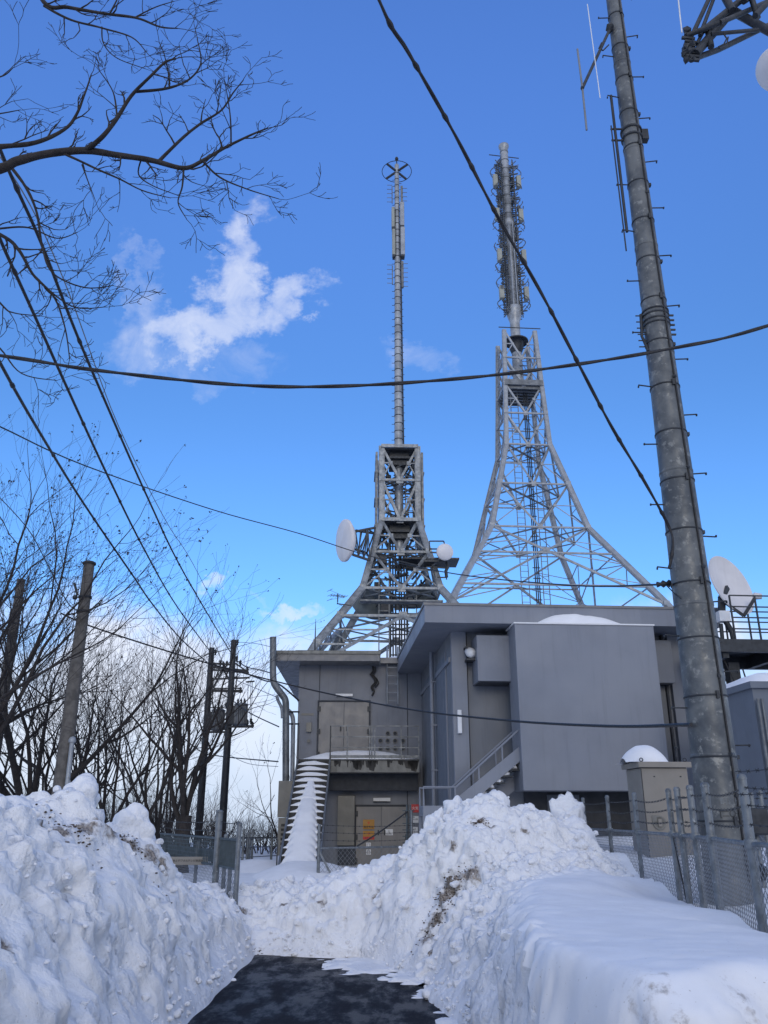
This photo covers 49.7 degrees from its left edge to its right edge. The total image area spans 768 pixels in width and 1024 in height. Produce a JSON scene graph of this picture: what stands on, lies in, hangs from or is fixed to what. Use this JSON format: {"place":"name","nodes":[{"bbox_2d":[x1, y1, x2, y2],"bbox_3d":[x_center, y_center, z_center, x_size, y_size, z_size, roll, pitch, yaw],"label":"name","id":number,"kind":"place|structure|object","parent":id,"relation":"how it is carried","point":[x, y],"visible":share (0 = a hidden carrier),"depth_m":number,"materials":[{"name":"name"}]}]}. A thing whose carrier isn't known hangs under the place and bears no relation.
{"place":"outdoors","nodes":[
{"label":"outdoors","id":0,"kind":"place"},
{"bbox_2d":[0,169,165,428],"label":"overhanging bough","id":1,"kind":"object","parent":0,"point":[24,258],"visible":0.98,"depth_m":6.60,"materials":[{"name":"brown plant"}]},
{"bbox_2d":[40,0,239,84],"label":"overhanging bough","id":2,"kind":"object","parent":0,"point":[52,8],"visible":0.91,"depth_m":7.49,"materials":[{"name":"brown plant"}]},
{"bbox_2d":[0,2,336,255],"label":"overhanging bough","id":3,"kind":"object","parent":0,"point":[22,159],"visible":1,"depth_m":6.34,"materials":[{"name":"brown plant"}]},
{"bbox_2d":[0,0,77,135],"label":"overhanging bough","id":4,"kind":"object","parent":3,"relation":"on","point":[8,71],"visible":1,"depth_m":6.79,"materials":[{"name":"brown plant"}]},
{"bbox_2d":[188,955,447,1023],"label":"road","id":5,"kind":"structure","parent":0,"point":[267,989],"depth_m":7.77,"materials":[{"name":"asphalt"}]},
{"bbox_2d":[153,932,469,1023],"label":"snow clods","id":6,"kind":"object","parent":5,"relation":"on","point":[247,946],"visible":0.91,"depth_m":8.60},
{"bbox_2d":[319,957,457,1023],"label":"slush","id":7,"kind":"object","parent":5,"relation":"on","point":[355,965],"visible":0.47,"depth_m":9.08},
{"bbox_2d":[415,956,432,976],"bbox_3d":[0.499,4.853,8.762,0.359,0.311,0.311,0,-20,0],"label":"snow block","id":8,"kind":"object","parent":5,"relation":"on","point":[421,967],"depth_m":8.68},
{"bbox_2d":[0,324,767,388],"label":"overhead cable","id":9,"kind":"object","parent":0,"point":[396,382],"visible":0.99,"depth_m":8.51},
{"bbox_2d":[0,0,767,845],"label":"sky","id":10,"kind":"structure","parent":0,"point":[308,301],"materials":[{"name":"blue"}]},
{"bbox_2d":[182,836,765,884],"bbox_3d":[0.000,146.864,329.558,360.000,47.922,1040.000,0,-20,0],"label":"snowy ground","id":11,"kind":"structure","parent":0,"point":[247,877],"depth_m":19.00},
{"bbox_2d":[0,579,24,756],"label":"utility pole","id":12,"kind":"object","parent":11,"relation":"on","point":[8,680],"visible":0.23,"depth_m":24.55,"materials":[{"name":"wood"}]},
{"bbox_2d":[51,560,95,794],"bbox_3d":[-7.235,4.867,18.982,0.542,7.773,0.401,0,-20,0],"label":"utility pole","id":13,"kind":"object","parent":11,"relation":"on","point":[63,765],"visible":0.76,"depth_m":19.12,"materials":[{"name":"concrete"}]},
{"bbox_2d":[0,498,75,609],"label":"overhead cable","id":14,"kind":"object","parent":13,"relation":"attached to","point":[41,553],"visible":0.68,"depth_m":22.01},
{"bbox_2d":[61,613,692,727],"bbox_3d":[0.083,3.154,16.484,15.215,3.704,6.789,-18,-27,41],"label":"overhead cable","id":15,"kind":"object","parent":13,"relation":"attached to","point":[622,726],"visible":0.9,"depth_m":15.63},
{"bbox_2d":[0,595,163,795],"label":"bare tree","id":16,"kind":"object","parent":11,"relation":"on","point":[6,770],"visible":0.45,"depth_m":24.78,"materials":[{"name":"brown plant"}]},
{"bbox_2d":[9,630,169,802],"bbox_3d":[-10.683,8.165,28.813,6.159,7.807,5.306,0,-20,0],"label":"bare tree","id":17,"kind":"object","parent":11,"relation":"on","point":[94,773],"visible":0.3,"depth_m":29.03,"materials":[{"name":"brown plant"}]},
{"bbox_2d":[0,612,198,801],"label":"bare tree","id":18,"kind":"object","parent":11,"relation":"on","point":[44,781],"visible":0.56,"depth_m":23.00,"materials":[{"name":"brown plant"}]},
{"bbox_2d":[4,644,201,787],"bbox_3d":[-10.044,7.360,26.024,5.781,7.388,7.258,-9,-22,23],"label":"bare tree","id":19,"kind":"object","parent":11,"relation":"on","point":[108,760],"visible":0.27,"depth_m":26.88,"materials":[{"name":"brown plant"}]},
{"bbox_2d":[0,365,224,774],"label":"bare tree","id":20,"kind":"object","parent":11,"relation":"on","point":[22,674],"visible":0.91,"depth_m":19.86,"materials":[{"name":"brown plant"}]},
{"bbox_2d":[1,621,229,823],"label":"bare tree","id":21,"kind":"object","parent":11,"relation":"on","point":[103,804],"visible":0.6,"depth_m":22.26,"materials":[{"name":"brown plant"}]},
{"bbox_2d":[0,787,272,1023],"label":"snow bank","id":22,"kind":"structure","parent":11,"relation":"on","point":[63,983],"depth_m":6.11,"materials":[{"name":"snow"}]},
{"bbox_2d":[35,803,102,868],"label":"dead leaves","id":23,"kind":"object","parent":22,"relation":"on","point":[79,831],"visible":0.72,"depth_m":6.60,"materials":[{"name":"dead leaf"}]},
{"bbox_2d":[63,773,100,807],"bbox_3d":[-2.764,2.644,7.541,0.349,0.526,0.398,0,-20,0],"label":"snow block","id":24,"kind":"object","parent":22,"relation":"on","point":[86,784],"depth_m":7.51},
{"bbox_2d":[113,802,155,838],"bbox_3d":[-2.566,3.209,8.409,0.410,0.500,0.419,13,-24,-32],"label":"snow block","id":25,"kind":"object","parent":22,"relation":"on","point":[133,817],"depth_m":8.31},
{"bbox_2d":[3,785,266,1023],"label":"snow clods","id":26,"kind":"object","parent":22,"relation":"on","point":[66,877],"visible":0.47,"depth_m":6.60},
{"bbox_2d":[92,679,188,806],"bbox_3d":[-10.041,10.547,33.492,4.616,7.171,5.581,0,-20,0],"label":"bare tree","id":27,"kind":"object","parent":11,"relation":"on","point":[121,766],"visible":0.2,"depth_m":33.03,"materials":[{"name":"brown plant"}]},
{"bbox_2d":[5,758,283,862],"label":"undergrowth","id":28,"kind":"object","parent":11,"relation":"on","point":[263,832],"visible":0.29,"depth_m":29.92,"materials":[{"name":"brown plant"}]},
{"bbox_2d":[53,598,262,819],"bbox_3d":[-7.274,6.562,25.054,6.986,8.193,5.133,-10,-22,24],"label":"bare tree","id":29,"kind":"object","parent":11,"relation":"on","point":[164,784],"visible":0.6,"depth_m":24.38,"materials":[{"name":"brown plant"}]},
{"bbox_2d":[75,642,241,839],"bbox_3d":[-7.313,7.678,26.761,6.002,7.504,4.960,19,-27,-41],"label":"bare tree","id":30,"kind":"object","parent":11,"relation":"on","point":[161,813],"visible":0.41,"depth_m":26.71,"materials":[{"name":"brown plant"}]},
{"bbox_2d":[0,452,340,795],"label":"bare tree","id":31,"kind":"object","parent":11,"relation":"on","point":[32,786],"visible":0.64,"depth_m":21.32,"materials":[{"name":"brown plant"}]},
{"bbox_2d":[82,589,303,872],"bbox_3d":[-5.269,5.661,21.564,6.121,7.490,4.664,-15,-25,35],"label":"bare tree","id":32,"kind":"object","parent":11,"relation":"on","point":[183,815],"visible":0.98,"depth_m":21.32,"materials":[{"name":"brown plant"}]},
{"bbox_2d":[149,734,242,846],"bbox_3d":[-7.668,11.158,32.508,4.615,5.337,3.088,-13,-24,31],"label":"bare tree","id":33,"kind":"object","parent":11,"relation":"on","point":[198,792],"visible":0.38,"depth_m":32.29,"materials":[{"name":"brown plant"}]},
{"bbox_2d":[160,810,242,904],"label":"fence","id":34,"kind":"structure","parent":11,"relation":"on","point":[225,853],"depth_m":12.29,"materials":[{"name":"metal"}]},
{"bbox_2d":[171,857,207,864],"bbox_3d":[-3.066,5.457,12.961,0.615,0.118,0.024,0,-20,0],"label":"name sign","id":35,"kind":"object","parent":34,"relation":"attached to","point":[186,860],"visible":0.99,"depth_m":12.95,"materials":[{"name":"metal"}]},
{"bbox_2d":[194,647,214,843],"bbox_3d":[-7.515,10.072,34.653,0.340,8.826,0.331,0,-20,0],"label":"utility pole","id":36,"kind":"object","parent":11,"relation":"on","point":[204,760],"visible":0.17,"depth_m":34.25,"materials":[{"name":"wood"}]},
{"bbox_2d":[0,237,211,652],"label":"overhead cable","id":37,"kind":"object","parent":36,"relation":"attached to","point":[13,269],"visible":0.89,"depth_m":12.06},
{"bbox_2d":[0,360,211,666],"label":"overhead cable","id":38,"kind":"object","parent":36,"relation":"attached to","point":[12,386],"visible":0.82,"depth_m":13.19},
{"bbox_2d":[204,705,225,732],"bbox_3d":[-7.023,8.716,34.940,1.050,1.180,0.580,0,-20,0],"label":"transformer","id":39,"kind":"object","parent":36,"relation":"attached to","point":[219,718],"visible":0.37,"depth_m":34.77,"materials":[{"name":"metal"}]},
{"bbox_2d":[155,654,259,851],"bbox_3d":[-6.972,9.147,31.275,3.865,8.270,4.522,7,-21,-19],"label":"bare tree","id":40,"kind":"object","parent":11,"relation":"on","point":[176,794],"visible":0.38,"depth_m":31.10,"materials":[{"name":"brown plant"}]},
{"bbox_2d":[219,639,236,832],"bbox_3d":[-6.391,9.660,33.739,0.340,8.968,0.331,0,-20,0],"label":"utility pole","id":41,"kind":"object","parent":11,"relation":"on","point":[225,775],"visible":0.4,"depth_m":33.50,"materials":[{"name":"wood"}]},
{"bbox_2d":[0,156,229,636],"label":"overhead cable","id":42,"kind":"object","parent":41,"relation":"attached to","point":[95,367],"visible":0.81,"depth_m":14.39,"materials":[{"name":"black rubber cable sheathing"}]},
{"bbox_2d":[0,150,231,654],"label":"overhead cable","id":43,"kind":"object","parent":41,"relation":"attached to","point":[18,192],"visible":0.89,"depth_m":11.49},
{"bbox_2d":[153,701,278,761],"bbox_3d":[-6.740,8.211,30.372,3.786,2.247,8.638,8,-22,-20],"label":"overhead cable","id":44,"kind":"object","parent":41,"relation":"attached to","point":[233,757],"visible":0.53,"depth_m":30.27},
{"bbox_2d":[211,639,254,732],"bbox_3d":[-6.356,7.345,35.018,1.916,3.996,0.150,0,-20,0],"label":"crossarm frame","id":45,"kind":"object","parent":41,"relation":"attached to","point":[237,691],"visible":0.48,"depth_m":35.08,"materials":[{"name":"metal"}]},
{"bbox_2d":[226,699,251,727],"bbox_3d":[-5.909,8.257,34.043,1.050,1.180,0.580,0,-20,0],"label":"transformer","id":46,"kind":"object","parent":41,"relation":"attached to","point":[234,721],"visible":0.69,"depth_m":33.82,"materials":[{"name":"metal"}]},
{"bbox_2d":[240,671,298,700],"bbox_3d":[-4.533,6.348,30.681,0.410,2.317,8.773,8,-22,-21],"label":"overhead cable","id":47,"kind":"object","parent":41,"relation":"attached to","point":[295,697],"visible":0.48,"depth_m":27.24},
{"bbox_2d":[204,773,267,834],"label":"bare tree","id":48,"kind":"object","parent":11,"relation":"on","point":[235,805],"visible":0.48,"depth_m":39.32,"materials":[{"name":"brown plant"}]},
{"bbox_2d":[206,859,277,872],"bbox_3d":[-3.136,9.284,21.624,3.600,0.449,4.400,0,-20,0],"label":"snow mound","id":49,"kind":"object","parent":11,"relation":"on","point":[252,865],"visible":0.23,"depth_m":20.68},
{"bbox_2d":[234,829,277,859],"bbox_3d":[-3.734,9.714,23.632,0.495,1.278,3.115,-5,-21,14],"label":"wire fence","id":50,"kind":"object","parent":11,"relation":"on","point":[249,847],"visible":0.5,"depth_m":23.48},
{"bbox_2d":[225,731,295,835],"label":"bare tree","id":51,"kind":"object","parent":11,"relation":"on","point":[275,830],"visible":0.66,"depth_m":30.93,"materials":[{"name":"brown plant"}]},
{"bbox_2d":[277,781,292,855],"bbox_3d":[-2.886,8.948,24.250,0.429,2.035,0.500,0,-20,-1],"label":"utility box","id":52,"kind":"object","parent":11,"relation":"on","point":[284,790],"visible":0.46,"depth_m":24.13,"materials":[{"name":"grey paint"}]},
{"bbox_2d":[252,861,342,881],"bbox_3d":[-1.777,8.321,19.102,3.000,0.514,4.800,0,-20,0],"label":"snow mound","id":53,"kind":"object","parent":11,"relation":"on","point":[299,870],"visible":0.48,"depth_m":18.11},
{"bbox_2d":[276,726,330,864],"bbox_3d":[-2.057,7.568,21.758,1.324,4.420,6.145,0,-20,-1],"label":"outdoor staircase","id":54,"kind":"structure","parent":11,"relation":"on","point":[306,812],"depth_m":22.07,"materials":[{"name":"metal"}]},
{"bbox_2d":[200,839,424,957],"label":"snow bank","id":55,"kind":"structure","parent":11,"relation":"on","point":[360,927],"depth_m":10.48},
{"bbox_2d":[201,845,411,956],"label":"snow clods","id":56,"kind":"object","parent":55,"relation":"on","point":[261,883],"visible":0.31,"depth_m":10.84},
{"bbox_2d":[276,646,422,865],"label":"equipment building","id":57,"kind":"structure","parent":11,"relation":"on","point":[382,793],"depth_m":26.58,"materials":[{"name":"concrete"}]},
{"bbox_2d":[270,636,288,780],"bbox_3d":[-3.248,6.043,25.694,0.797,4.374,0.205,0,-20,0],"label":"vent pipe","id":58,"kind":"object","parent":57,"relation":"attached to","point":[285,734],"visible":0.91,"depth_m":25.55,"materials":[{"name":"metal"}]},
{"bbox_2d":[289,711,298,724],"bbox_3d":[-2.927,6.547,26.360,0.064,0.513,0.881,-8,-22,22],"label":"pipe bracket","id":59,"kind":"object","parent":57,"relation":"attached to","point":[293,712],"visible":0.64,"depth_m":26.45,"materials":[{"name":"metal"}]},
{"bbox_2d":[289,709,294,780],"bbox_3d":[-2.986,7.316,26.184,0.400,2.250,0.140,0,-20,0],"label":"drain pipe","id":60,"kind":"object","parent":59,"relation":"attached to","point":[292,757],"visible":0.77,"depth_m":26.08,"materials":[{"name":"metal"}]},
{"bbox_2d":[316,702,343,754],"bbox_3d":[-1.725,7.048,26.630,0.848,1.842,0.080,0,-20,-1],"label":"door leaf","id":61,"kind":"structure","parent":57,"relation":"in","point":[330,713],"depth_m":26.68,"materials":[{"name":"metal"}]},
{"bbox_2d":[344,702,369,750],"bbox_3d":[-0.870,7.054,26.646,0.848,1.842,0.080,0,-20,-1],"label":"door leaf","id":62,"kind":"structure","parent":57,"relation":"in","point":[355,713],"depth_m":26.73,"materials":[{"name":"metal"}]},
{"bbox_2d":[304,750,412,758],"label":"balcony snow","id":63,"kind":"structure","parent":57,"relation":"on","point":[352,752],"depth_m":25.34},
{"bbox_2d":[354,807,380,864],"bbox_3d":[-0.504,10.024,25.561,0.827,1.757,0.080,0,-20,-1],"label":"door leaf","id":64,"kind":"structure","parent":57,"relation":"in","point":[361,813],"depth_m":25.62,"materials":[{"name":"metal"}]},
{"bbox_2d":[363,820,373,828],"bbox_3d":[-0.475,9.680,25.674,0.353,0.278,0.016,0,-20,-1],"label":"sign","id":65,"kind":"object","parent":57,"relation":"attached to","point":[368,822],"visible":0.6,"depth_m":25.67,"materials":[{"name":"orange paint"}]},
{"bbox_2d":[363,831,373,839],"bbox_3d":[-0.472,9.978,25.564,0.352,0.256,0.016,0,-20,-1],"label":"sign","id":66,"kind":"object","parent":57,"relation":"attached to","point":[366,836],"visible":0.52,"depth_m":25.56,"materials":[{"name":"orange paint"}]},
{"bbox_2d":[308,157,458,656],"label":"transmission tower","id":67,"kind":"structure","parent":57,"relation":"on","point":[400,528],"depth_m":37.56,"materials":[{"name":"grey metal"}]},
{"bbox_2d":[336,519,375,561],"bbox_3d":[-0.987,1.357,36.303,1.906,1.882,1.861,9,-22,-22],"label":"microwave dish","id":68,"kind":"object","parent":67,"relation":"attached to","point":[346,536],"visible":0.97,"depth_m":35.82,"materials":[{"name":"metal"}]},
{"bbox_2d":[353,590,391,619],"bbox_3d":[-0.547,4.232,38.057,1.960,1.684,1.072,9,-22,-24],"label":"microwave dish","id":69,"kind":"object","parent":67,"relation":"attached to","point":[358,607],"visible":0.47,"depth_m":37.49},
{"bbox_2d":[408,583,432,607],"bbox_3d":[1.732,3.858,38.204,1.541,1.384,0.986,0,-20,0],"label":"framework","id":70,"kind":"object","parent":67,"relation":"attached to","point":[423,598],"visible":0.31,"depth_m":37.83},
{"bbox_2d":[423,540,449,579],"bbox_3d":[2.261,2.098,35.776,1.114,1.750,0.800,0,-20,0],"label":"dish bracket","id":71,"kind":"object","parent":67,"relation":"attached to","point":[429,562],"visible":0.8,"depth_m":35.57,"materials":[{"name":"metal"}]},
{"bbox_2d":[430,544,452,565],"bbox_3d":[2.472,1.893,35.501,0.725,0.901,1.004,7,-21,-19],"label":"microwave dish","id":72,"kind":"object","parent":71,"relation":"attached to","point":[443,552],"visible":1,"depth_m":35.13,"materials":[{"name":"metal"}]},
{"bbox_2d":[382,807,408,855],"bbox_3d":[0.347,10.030,25.577,0.827,1.757,0.080,0,-20,-1],"label":"door leaf","id":73,"kind":"structure","parent":57,"relation":"in","point":[389,814],"depth_m":25.67,"materials":[{"name":"metal"}]},
{"bbox_2d":[317,810,422,872],"bbox_3d":[-0.219,7.670,18.731,2.894,1.767,0.216,13,-24,-32],"label":"wire fence","id":74,"kind":"object","parent":11,"relation":"on","point":[319,851],"visible":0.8,"depth_m":18.40,"materials":[{"name":"metal"}]},
{"bbox_2d":[402,805,414,842],"bbox_3d":[0.587,7.685,19.762,0.299,1.313,0.030,0,-20,0],"label":"fence gate edge","id":75,"kind":"object","parent":11,"relation":"on","point":[406,829],"visible":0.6,"depth_m":19.84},
{"bbox_2d":[357,811,407,845],"bbox_3d":[-0.027,7.440,19.480,1.391,0.784,0.036,12,-23,-29],"label":"stay cable","id":76,"kind":"object","parent":75,"relation":"attached to","point":[383,829],"visible":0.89,"depth_m":19.48,"materials":[{"name":"metal"}]},
{"bbox_2d":[373,789,630,1023],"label":"snow heap","id":77,"kind":"object","parent":11,"relation":"on","point":[510,994],"visible":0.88,"depth_m":9.47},
{"bbox_2d":[411,900,454,954],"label":"dead leaves","id":78,"kind":"object","parent":77,"relation":"on","point":[438,918],"visible":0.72,"depth_m":9.29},
{"bbox_2d":[423,807,443,828],"bbox_3d":[0.694,4.347,11.298,0.336,0.617,0.383,0,-20,0],"label":"snow block","id":79,"kind":"object","parent":77,"relation":"on","point":[431,819],"depth_m":11.25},
{"bbox_2d":[422,865,475,922],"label":"dead leaves","id":80,"kind":"object","parent":77,"relation":"on","point":[446,887],"visible":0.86,"depth_m":9.66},
{"bbox_2d":[443,795,461,813],"bbox_3d":[0.953,4.185,11.456,0.400,0.512,0.370,0,-20,0],"label":"snow block","id":81,"kind":"object","parent":77,"relation":"on","point":[448,805],"depth_m":11.42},
{"bbox_2d":[381,796,634,1021],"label":"snow clods","id":82,"kind":"object","parent":77,"relation":"on","point":[505,934],"visible":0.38,"depth_m":9.58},
{"bbox_2d":[549,791,586,823],"bbox_3d":[2.728,4.666,12.364,0.524,0.962,0.477,-18,-27,40],"label":"snow block","id":83,"kind":"object","parent":77,"relation":"on","point":[562,804],"depth_m":12.41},
{"bbox_2d":[397,602,719,836],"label":"transmitter building","id":84,"kind":"structure","parent":11,"relation":"on","point":[526,665],"depth_m":20.08,"materials":[{"name":"metal"}]},
{"bbox_2d":[463,646,474,662],"bbox_3d":[2.171,3.572,20.818,0.280,0.360,0.436,1,-20,-4],"label":"flood light","id":85,"kind":"object","parent":84,"relation":"attached to","point":[470,652],"visible":0.97,"depth_m":20.68,"materials":[{"name":"glass"}]},
{"bbox_2d":[419,730,519,832],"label":"metal staircase","id":86,"kind":"structure","parent":84,"relation":"attached to","point":[492,777],"depth_m":19.04,"materials":[{"name":"metal"}]},
{"bbox_2d":[547,795,579,812],"bbox_3d":[4.327,7.738,19.729,0.785,1.900,0.059,1,-20,-4],"label":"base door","id":87,"kind":"structure","parent":84,"relation":"in","point":[549,797],"depth_m":19.99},
{"bbox_2d":[539,614,619,623],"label":"hood snow","id":88,"kind":"structure","parent":84,"relation":"on","point":[570,618],"depth_m":20.27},
{"bbox_2d":[446,142,725,678],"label":"transmission tower","id":89,"kind":"structure","parent":11,"relation":"on","point":[519,390],"depth_m":56.41,"materials":[{"name":"metal"}]},
{"bbox_2d":[507,853,767,1023],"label":"snow bank","id":90,"kind":"structure","parent":11,"relation":"on","point":[600,947],"depth_m":4.18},
{"bbox_2d":[581,774,767,932],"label":"chain link fence","id":91,"kind":"object","parent":11,"relation":"on","point":[749,842],"visible":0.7,"depth_m":7.67,"materials":[{"name":"metal"}]},
{"bbox_2d":[735,767,767,795],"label":"barbed wire","id":92,"kind":"object","parent":91,"relation":"attached to","point":[756,770],"visible":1,"depth_m":5.69,"materials":[{"name":"metal"}]},
{"bbox_2d":[645,846,767,910],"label":"snow field","id":93,"kind":"structure","parent":11,"relation":"on","point":[765,895],"depth_m":10.46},
{"bbox_2d":[599,844,644,856],"bbox_3d":[3.407,5.294,12.757,3.000,0.353,3.200,0,-20,0],"label":"snow mound","id":94,"kind":"object","parent":93,"relation":"on","point":[620,847],"visible":0.08,"depth_m":12.26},
{"bbox_2d":[621,758,693,857],"bbox_3d":[4.088,4.626,12.162,0.806,1.917,0.740,1,-20,-4],"label":"electrical cabinet","id":95,"kind":"object","parent":93,"relation":"on","point":[649,781],"visible":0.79,"depth_m":12.06,"materials":[{"name":"metal"}]},
{"bbox_2d":[619,745,667,763],"bbox_3d":[3.938,3.652,12.508,0.708,0.264,0.660,1,-20,-4],"label":"snow cap","id":96,"kind":"object","parent":95,"relation":"on","point":[646,753],"visible":0.88,"depth_m":12.29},
{"bbox_2d":[598,0,753,905],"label":"steel pole","id":97,"kind":"object","parent":93,"relation":"on","point":[714,757],"visible":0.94,"depth_m":9.43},
{"bbox_2d":[377,0,673,568],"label":"overhead cable","id":98,"kind":"object","parent":97,"relation":"attached to","point":[390,25],"visible":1,"depth_m":8.02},
{"bbox_2d":[576,22,613,130],"bbox_3d":[2.995,-6.047,11.427,0.912,2.472,0.143,16,-26,-37],"label":"dipole antenna","id":99,"kind":"object","parent":97,"relation":"attached to","point":[609,27],"visible":1,"depth_m":11.25,"materials":[{"name":"metal"}]},
{"bbox_2d":[587,4,600,97],"bbox_3d":[2.815,-6.206,11.127,0.037,1.689,0.011,0,-20,0],"label":"whip antenna","id":100,"kind":"object","parent":99,"relation":"attached to","point":[593,50],"visible":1,"depth_m":11.12,"materials":[{"name":"white paint"}]},
{"bbox_2d":[656,580,681,598],"bbox_3d":[3.221,0.872,9.291,0.199,0.330,0.448,0,-20,0],"label":"insulator","id":101,"kind":"object","parent":97,"relation":"attached to","point":[663,583],"visible":0.85,"depth_m":9.47,"materials":[{"name":"metal"}]},
{"bbox_2d":[0,426,672,586],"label":"overhead cable","id":102,"kind":"object","parent":101,"relation":"hanging from","point":[342,547],"visible":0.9,"depth_m":17.78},
{"bbox_2d":[749,793,767,887],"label":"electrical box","id":103,"kind":"object","parent":93,"relation":"on","point":[759,816],"visible":0.52,"depth_m":9.03,"materials":[{"name":"metal"}]},
{"bbox_2d":[678,0,767,63],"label":"antenna mast","id":104,"kind":"object","parent":11,"relation":"on","point":[711,31],"visible":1,"depth_m":12.95,"materials":[{"name":"metal"}]},
{"bbox_2d":[755,49,767,90],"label":"microwave dish","id":105,"kind":"object","parent":104,"relation":"attached to","point":[761,71],"visible":1,"depth_m":15.39,"materials":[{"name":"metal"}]},
{"bbox_2d":[683,789,767,902],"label":"chain link fence","id":106,"kind":"object","parent":11,"relation":"on","point":[760,799],"visible":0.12,"depth_m":9.28,"materials":[{"name":"metal"}]},
{"bbox_2d":[759,864,767,881],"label":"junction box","id":107,"kind":"object","parent":106,"relation":"attached to","point":[762,874],"visible":0.21,"depth_m":8.39,"materials":[{"name":"metal"}]},
{"bbox_2d":[718,595,767,683],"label":"dish platform","id":108,"kind":"structure","parent":11,"relation":"on","point":[744,654],"depth_m":19.58,"materials":[{"name":"metal"}]},
{"bbox_2d":[708,556,761,638],"bbox_3d":[8.572,2.134,20.297,1.230,2.280,0.752,0,-20,0],"label":"satellite dish","id":109,"kind":"object","parent":108,"relation":"on","point":[727,577],"visible":0.93,"depth_m":20.48,"materials":[{"name":"metal"}]},
{"bbox_2d":[726,681,767,841],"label":"annex building","id":110,"kind":"structure","parent":11,"relation":"on","point":[748,704],"depth_m":15.29,"materials":[{"name":"metal"}]},
{"bbox_2d":[726,673,767,687],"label":"roof snow","id":111,"kind":"structure","parent":0,"point":[759,677],"depth_m":15.63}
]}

